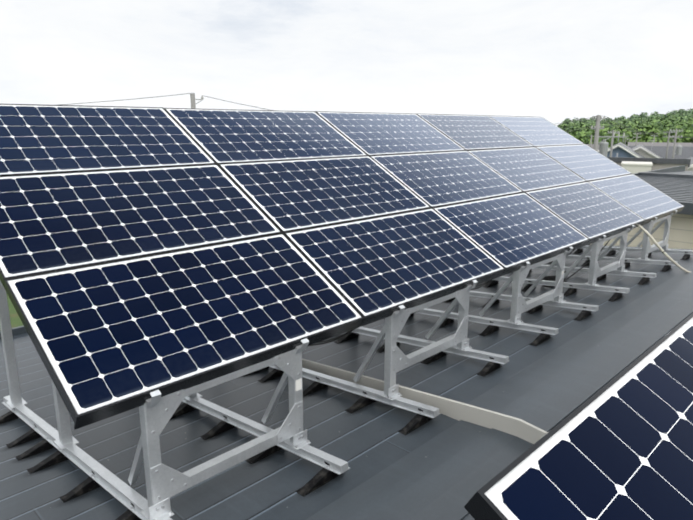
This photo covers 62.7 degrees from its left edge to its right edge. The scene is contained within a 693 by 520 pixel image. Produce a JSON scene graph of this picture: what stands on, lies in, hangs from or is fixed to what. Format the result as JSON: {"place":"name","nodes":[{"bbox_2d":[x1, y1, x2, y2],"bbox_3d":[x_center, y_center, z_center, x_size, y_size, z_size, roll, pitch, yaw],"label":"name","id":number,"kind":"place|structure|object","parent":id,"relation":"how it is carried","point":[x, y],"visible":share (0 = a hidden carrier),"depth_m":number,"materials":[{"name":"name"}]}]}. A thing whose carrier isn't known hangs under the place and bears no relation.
{"place":"outdoors","nodes":[
{"label":"outdoors","id":0,"kind":"place"},
{"bbox_2d":[7,294,22,327],"bbox_3d":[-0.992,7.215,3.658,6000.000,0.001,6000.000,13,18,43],"label":"ground","id":1,"kind":"structure","parent":0,"point":[15,320],"depth_m":24.06,"materials":[{"name":"green plant"}]},
{"bbox_2d":[190,94,195,108],"bbox_3d":[-6.537,-2.583,25.190,0.340,9.165,0.332,13,18,43],"label":"utility pole","id":2,"kind":"object","parent":1,"relation":"on","point":[192,98],"visible":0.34,"depth_m":24.13,"materials":[{"name":"grey concrete"}]},
{"bbox_2d":[593,115,600,150],"bbox_3d":[16.598,-5.385,38.390,0.380,8.545,0.370,13,18,43],"label":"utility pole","id":3,"kind":"object","parent":1,"relation":"on","point":[596,138],"visible":0.34,"depth_m":37.60,"materials":[{"name":"grey concrete"}]},
{"bbox_2d":[591,118,623,156],"bbox_3d":[17.311,-8.131,37.772,2.265,2.485,0.546,-2,13,-7],"label":"metal pole","id":4,"kind":"object","parent":3,"relation":"attached to","point":[603,148],"visible":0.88,"depth_m":37.72,"materials":[{"name":"grey metal"}]},
{"bbox_2d":[591,116,624,141],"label":"insulators","id":5,"kind":"object","parent":4,"relation":"attached to","point":[603,127],"visible":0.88,"depth_m":37.64,"materials":[{"name":"grey ceramic"}]},
{"bbox_2d":[609,130,613,156],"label":"utility pole","id":6,"kind":"object","parent":1,"relation":"on","point":[611,148],"visible":0.34,"depth_m":53.47,"materials":[{"name":"grey concrete"}]},
{"bbox_2d":[60,93,692,138],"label":"wires","id":7,"kind":"object","parent":6,"relation":"on","point":[556,123],"visible":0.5,"depth_m":38.67,"materials":[{"name":"grey"}]},
{"bbox_2d":[607,146,636,157],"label":"house walls","id":8,"kind":"structure","parent":1,"relation":"on","point":[620,151],"depth_m":74.19,"materials":[{"name":"blue paint"}]},
{"bbox_2d":[608,144,640,157],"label":"house trim","id":9,"kind":"structure","parent":8,"relation":"attached to","point":[627,150],"depth_m":73.42,"materials":[{"name":"white paint"}]},
{"bbox_2d":[608,142,644,157],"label":"house roof","id":10,"kind":"object","parent":8,"relation":"on","point":[630,149],"visible":0.39,"depth_m":76.84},
{"bbox_2d":[635,148,655,157],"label":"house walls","id":11,"kind":"structure","parent":1,"relation":"on","point":[642,152],"depth_m":80.01,"materials":[{"name":"white paint"}]},
{"bbox_2d":[633,146,659,157],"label":"house trim","id":12,"kind":"structure","parent":11,"relation":"attached to","point":[649,152],"depth_m":79.36,"materials":[{"name":"white paint"}]},
{"bbox_2d":[632,144,661,157],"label":"house roof","id":13,"kind":"object","parent":11,"relation":"on","point":[637,146],"visible":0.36,"depth_m":82.42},
{"bbox_2d":[615,162,687,170],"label":"house walls","id":14,"kind":"structure","parent":1,"relation":"on","point":[655,166],"depth_m":45.93,"materials":[{"name":"grey paint"}]},
{"bbox_2d":[607,157,690,166],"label":"house roof","id":15,"kind":"object","parent":14,"relation":"on","point":[657,160],"visible":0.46,"depth_m":45.97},
{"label":"house walls","id":16,"kind":"object","parent":1,"relation":"on","visible":0},
{"bbox_2d":[628,146,692,158],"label":"house roof","id":17,"kind":"object","parent":16,"relation":"on","point":[660,151],"visible":0.33,"depth_m":84.30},
{"bbox_2d":[0,333,533,519],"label":"roof","id":18,"kind":"structure","parent":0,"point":[441,467],"depth_m":3.04,"materials":[{"name":"metal"}]},
{"bbox_2d":[1,254,687,496],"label":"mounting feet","id":19,"kind":"object","parent":18,"relation":"on","point":[321,485],"visible":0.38,"depth_m":3.48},
{"bbox_2d":[0,210,692,519],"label":"steel structure","id":20,"kind":"object","parent":19,"relation":"on","point":[155,416],"visible":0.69,"depth_m":3.49,"materials":[{"name":"silver metal"}]},
{"bbox_2d":[12,216,669,519],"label":"anchor bolts","id":21,"kind":"object","parent":20,"relation":"attached to","point":[185,484],"visible":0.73,"depth_m":3.46,"materials":[{"name":"grey"}]},
{"bbox_2d":[0,104,684,429],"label":"array frames","id":22,"kind":"object","parent":20,"relation":"on","point":[106,411],"visible":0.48,"depth_m":3.31,"materials":[{"name":"grey metal"}]},
{"bbox_2d":[0,105,682,413],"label":"solar panels","id":23,"kind":"object","parent":22,"relation":"attached to","point":[106,334],"visible":1,"depth_m":3.58,"materials":[{"name":"blue glass"}]},
{"bbox_2d":[296,271,563,390],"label":"stickers","id":24,"kind":"object","parent":20,"relation":"attached to","point":[298,384],"visible":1,"depth_m":2.94,"materials":[{"name":"white"}]},
{"bbox_2d":[309,224,644,345],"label":"cables","id":25,"kind":"object","parent":20,"relation":"attached to","point":[550,278],"visible":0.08,"depth_m":5.47,"materials":[{"name":"black plastic"}]},
{"bbox_2d":[0,245,692,338],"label":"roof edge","id":26,"kind":"object","parent":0,"point":[19,330],"depth_m":6.10,"materials":[{"name":"grey metal"}]},
{"bbox_2d":[0,248,689,519],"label":"roof mounting brackets","id":27,"kind":"object","parent":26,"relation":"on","point":[322,476],"visible":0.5,"depth_m":3.54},
{"bbox_2d":[638,225,689,272],"bbox_3d":[4.440,-0.263,7.041,0.868,1.026,3.153,25,28,61],"label":"conduit","id":28,"kind":"object","parent":26,"relation":"on","point":[661,249],"visible":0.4,"depth_m":6.37,"materials":[{"name":"beige"}]},
{"bbox_2d":[0,0,692,125],"label":"sky","id":29,"kind":"structure","parent":0,"point":[555,61],"materials":[{"name":"white"}]},
{"bbox_2d":[302,358,547,443],"bbox_3d":[1.127,1.257,3.005,11.000,0.711,0.020,13,18,43],"label":"roof step riser","id":30,"kind":"object","parent":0,"point":[511,425],"visible":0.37,"depth_m":3.38,"materials":[{"name":"metal"}]},
{"bbox_2d":[302,249,692,431],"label":"roof","id":31,"kind":"structure","parent":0,"point":[567,370],"depth_m":4.39,"materials":[{"name":"grey metal"}]},
{"bbox_2d":[557,109,692,147],"bbox_3d":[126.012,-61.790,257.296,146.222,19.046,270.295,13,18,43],"label":"tree","id":32,"kind":"object","parent":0,"point":[680,119],"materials":[{"name":"green plant"}]},
{"bbox_2d":[621,161,652,173],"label":"house","id":33,"kind":"structure","parent":0,"point":[632,167],"depth_m":42.90,"materials":[{"name":"white paint"}]},
{"bbox_2d":[603,214,692,248],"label":"neighbour walls","id":34,"kind":"structure","parent":0,"point":[681,232],"depth_m":10.71,"materials":[{"name":"beige paint"}]},
{"bbox_2d":[634,165,692,214],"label":"neighbour roof","id":35,"kind":"structure","parent":34,"relation":"on","point":[675,183],"depth_m":13.01,"materials":[{"name":"grey metal"}]},
{"bbox_2d":[628,142,692,146],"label":"house roof","id":36,"kind":"structure","parent":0,"point":[659,144],"depth_m":107.15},
{"bbox_2d":[665,131,669,157],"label":"utility pole","id":37,"kind":"object","parent":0,"point":[667,145],"visible":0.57,"depth_m":81.46,"materials":[{"name":"grey concrete"}]},
{"bbox_2d":[672,129,677,157],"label":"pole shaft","id":38,"kind":"object","parent":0,"point":[674,146],"visible":0.34,"depth_m":59.68,"materials":[{"name":"grey concrete"}]},
{"bbox_2d":[669,131,682,154],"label":"metal pole","id":39,"kind":"object","parent":38,"relation":"attached to","point":[678,150],"visible":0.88,"depth_m":59.67,"materials":[{"name":"grey metal"}]},
{"bbox_3d":[3.343,1.053,3.274,1.468,0.221,7.468,13,18,43],"label":"structure grime","id":40,"kind":"object","parent":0,"visible":0},
{"bbox_3d":[3.405,0.499,3.225,1.756,1.259,7.184,13,18,43],"label":"structural steel","id":41,"kind":"object","parent":40,"relation":"on","visible":0},
{"bbox_2d":[464,313,692,519],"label":"array frames","id":42,"kind":"object","parent":41,"relation":"on","point":[479,505],"visible":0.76,"depth_m":0.99,"materials":[{"name":"grey metal"}]},
{"bbox_2d":[484,318,692,519],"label":"array glass","id":43,"kind":"object","parent":42,"relation":"on","point":[621,448],"visible":1,"depth_m":1.09,"materials":[{"name":"blue glass"}]}
]}

